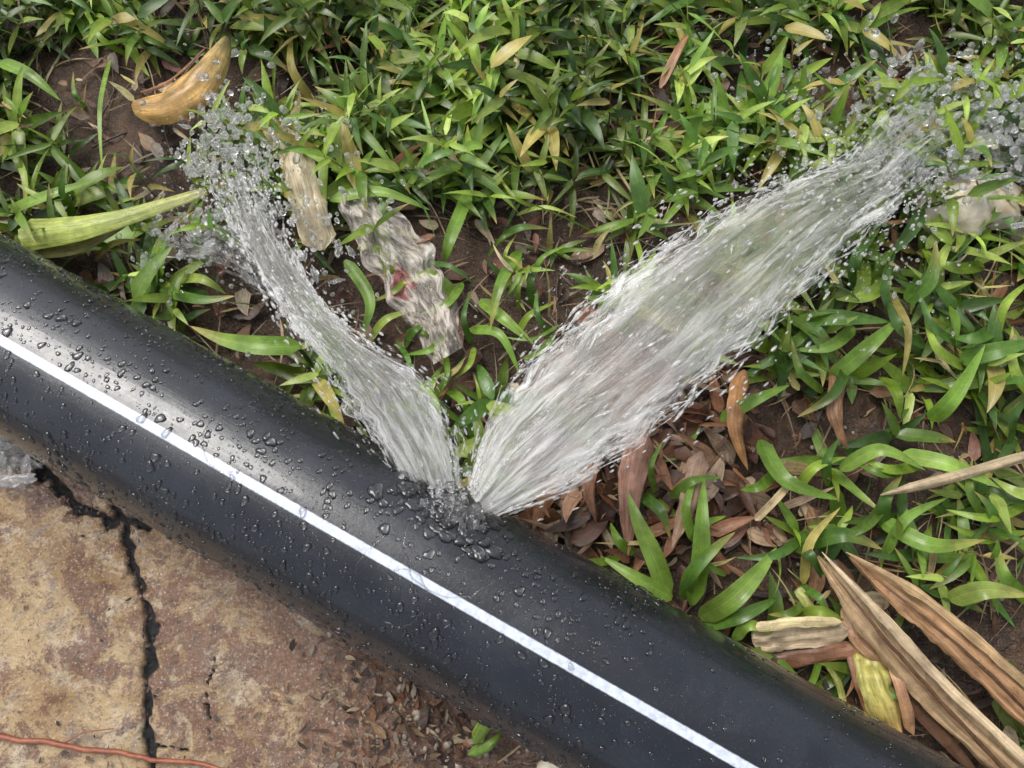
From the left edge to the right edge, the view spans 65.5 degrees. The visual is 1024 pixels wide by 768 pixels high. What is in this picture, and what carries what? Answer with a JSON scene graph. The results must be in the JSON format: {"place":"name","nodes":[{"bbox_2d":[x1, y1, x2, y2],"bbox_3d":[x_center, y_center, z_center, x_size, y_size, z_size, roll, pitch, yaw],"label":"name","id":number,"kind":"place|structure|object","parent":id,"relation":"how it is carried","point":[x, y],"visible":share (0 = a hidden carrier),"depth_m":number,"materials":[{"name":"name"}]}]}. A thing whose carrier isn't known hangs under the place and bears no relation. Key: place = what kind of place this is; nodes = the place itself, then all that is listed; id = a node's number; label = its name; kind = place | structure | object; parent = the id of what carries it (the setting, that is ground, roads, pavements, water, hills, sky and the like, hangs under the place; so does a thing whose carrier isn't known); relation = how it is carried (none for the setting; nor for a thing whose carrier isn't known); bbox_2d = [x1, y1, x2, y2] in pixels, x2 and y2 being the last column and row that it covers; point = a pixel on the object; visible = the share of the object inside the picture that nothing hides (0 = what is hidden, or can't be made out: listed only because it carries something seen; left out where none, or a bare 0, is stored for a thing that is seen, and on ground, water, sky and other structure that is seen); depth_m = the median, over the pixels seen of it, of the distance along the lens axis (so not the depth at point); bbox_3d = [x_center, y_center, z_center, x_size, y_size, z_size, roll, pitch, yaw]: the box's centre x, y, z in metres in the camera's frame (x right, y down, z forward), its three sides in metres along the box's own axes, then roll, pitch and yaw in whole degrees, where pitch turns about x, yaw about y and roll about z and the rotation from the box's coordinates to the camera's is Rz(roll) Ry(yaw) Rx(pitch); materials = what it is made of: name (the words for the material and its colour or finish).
{"place":"outdoors","nodes":[
{"label":"outdoors","id":0,"kind":"place"},
{"bbox_2d":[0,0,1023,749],"bbox_3d":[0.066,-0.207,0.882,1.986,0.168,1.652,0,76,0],"label":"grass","id":1,"kind":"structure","parent":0,"point":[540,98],"depth_m":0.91,"materials":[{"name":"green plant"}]},
{"bbox_2d":[18,187,207,257],"bbox_3d":[-0.438,-0.176,0.871,0.214,0.031,0.048,-10,76,-3],"label":"pale green husk","id":2,"kind":"object","parent":1,"relation":"on","point":[62,236],"visible":0.97,"depth_m":0.86,"materials":[{"name":"green plant"}]},
{"bbox_2d":[262,116,335,250],"bbox_3d":[-0.240,-0.234,0.897,0.048,0.029,0.178,-22,77,-5],"label":"pale husk","id":3,"kind":"object","parent":1,"relation":"on","point":[295,181],"visible":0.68,"depth_m":0.89,"materials":[{"name":"beige plant"}]},
{"bbox_2d":[286,3,341,39],"bbox_3d":[-0.246,-0.445,0.943,0.030,0.016,0.121,-35,79,-8],"label":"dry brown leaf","id":4,"kind":"object","parent":1,"relation":"on","point":[325,21],"visible":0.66,"depth_m":0.94,"materials":[{"name":"brown plant"}]},
{"bbox_2d":[817,552,1023,767],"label":"dry corn leaf","id":5,"kind":"object","parent":1,"relation":"on","point":[942,705],"visible":1,"depth_m":0.77,"materials":[{"name":"beige plant"}]},
{"bbox_2d":[0,0,1023,767],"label":"ground","id":6,"kind":"structure","parent":0,"point":[1006,640],"depth_m":0.92,"materials":[{"name":"soil"}]},
{"bbox_2d":[0,453,540,767],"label":"stone slab","id":7,"kind":"structure","parent":6,"relation":"on","point":[238,667],"depth_m":0.81,"materials":[{"name":"beige stone"}]},
{"bbox_2d":[0,728,223,767],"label":"root","id":8,"kind":"object","parent":7,"relation":"on","point":[51,742],"visible":1,"depth_m":0.78,"materials":[{"name":"brown plant"}]},
{"bbox_2d":[468,722,501,756],"bbox_3d":[-0.024,0.340,0.768,0.031,0.026,0.047,11,76,3],"label":"green leaf","id":9,"kind":"object","parent":7,"relation":"on","point":[480,732],"visible":0.6,"depth_m":0.77,"materials":[{"name":"green plant"}]},
{"bbox_2d":[339,183,460,364],"bbox_3d":[-0.117,-0.131,0.876,0.078,0.026,0.233,-31,78,-7],"label":"plastic wrapper","id":10,"kind":"object","parent":6,"relation":"on","point":[443,311],"visible":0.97,"depth_m":0.87,"materials":[{"name":"plastic"}]},
{"bbox_2d":[0,233,964,767],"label":"water pipe","id":11,"kind":"object","parent":6,"relation":"on","point":[538,643],"visible":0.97,"depth_m":0.68,"materials":[{"name":"black plastic"}]},
{"bbox_2d":[175,143,475,487],"bbox_3d":[-0.197,-0.101,0.783,0.123,0.155,0.506,-33,78,-8],"label":"water jet","id":12,"kind":"object","parent":11,"relation":"attached to","point":[378,385],"visible":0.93,"depth_m":0.71},
{"bbox_2d":[0,2,1023,531],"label":"water splash","id":13,"kind":"object","parent":11,"relation":"on","point":[464,514],"visible":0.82,"depth_m":0.86,"materials":[{"name":"clear liquid"}]},
{"bbox_2d":[457,106,954,520],"bbox_3d":[0.215,-0.101,0.779,0.681,0.178,0.212,-40,79,-9],"label":"water jet","id":14,"kind":"object","parent":11,"relation":"attached to","point":[624,367],"visible":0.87,"depth_m":0.71},
{"bbox_2d":[0,0,1023,767],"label":"leaf litter","id":15,"kind":"object","parent":6,"relation":"on","point":[572,516],"visible":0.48,"depth_m":0.87,"materials":[{"name":"brown plant"}]},
{"bbox_2d":[131,36,230,124],"bbox_3d":[-0.369,-0.343,0.909,0.139,0.037,0.061,-37,79,-8],"label":"yellow curled leaf","id":16,"kind":"object","parent":15,"relation":"on","point":[159,109],"visible":0.95,"depth_m":0.90,"materials":[{"name":"yellow plant"}]},
{"bbox_2d":[580,360,847,554],"bbox_3d":[0.229,0.065,0.838,0.325,0.028,0.134,-25,77,-6],"label":"brown leaf","id":17,"kind":"object","parent":15,"relation":"on","point":[633,471],"visible":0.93,"depth_m":0.83,"materials":[{"name":"brown plant"}]},
{"bbox_2d":[751,608,914,734],"bbox_3d":[0.328,0.266,0.783,0.183,0.038,0.095,31,78,7],"label":"corn husk","id":18,"kind":"object","parent":15,"relation":"on","point":[794,642],"visible":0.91,"depth_m":0.78,"materials":[{"name":"beige plant"}]},
{"bbox_2d":[659,32,1023,520],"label":"dead straw","id":19,"kind":"object","parent":15,"relation":"on","point":[929,482],"visible":1,"depth_m":0.81,"materials":[{"name":"beige plant"}]},
{"bbox_2d":[0,0,1023,683],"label":"broad leaf grass","id":20,"kind":"structure","parent":6,"relation":"on","point":[724,610],"depth_m":0.84,"materials":[{"name":"green plant"}]},
{"bbox_2d":[1,1,1023,767],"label":"twigs","id":21,"kind":"object","parent":6,"relation":"on","point":[479,309],"visible":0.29,"depth_m":0.90,"materials":[{"name":"brown wood"}]},
{"bbox_2d":[537,760,557,767],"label":"stone","id":22,"kind":"object","parent":6,"relation":"on","point":[541,764],"visible":0.06,"depth_m":0.79,"materials":[{"name":"beige stone"}]},
{"bbox_2d":[283,12,1014,767],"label":"pebbles","id":23,"kind":"object","parent":6,"relation":"on","point":[415,718],"visible":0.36,"depth_m":0.80,"materials":[{"name":"stone"}]},
{"bbox_2d":[795,587,846,701],"bbox_3d":[0.313,0.262,0.797,0.018,0.020,0.122,-19,77,-5],"label":"yellow stem","id":24,"kind":"object","parent":6,"relation":"on","point":[804,599],"visible":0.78,"depth_m":0.80,"materials":[{"name":"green plant"}]},
{"bbox_2d":[905,175,1021,240],"bbox_3d":[0.515,-0.199,0.902,0.127,0.071,0.077,0,76,0],"label":"stone","id":25,"kind":"object","parent":6,"relation":"on","point":[973,215],"visible":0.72,"depth_m":0.88,"materials":[{"name":"grey stone"}]},
{"bbox_2d":[993,215,1023,241],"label":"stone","id":26,"kind":"object","parent":6,"relation":"on","point":[1020,231],"visible":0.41,"depth_m":0.92,"materials":[{"name":"grey stone"}]}
]}

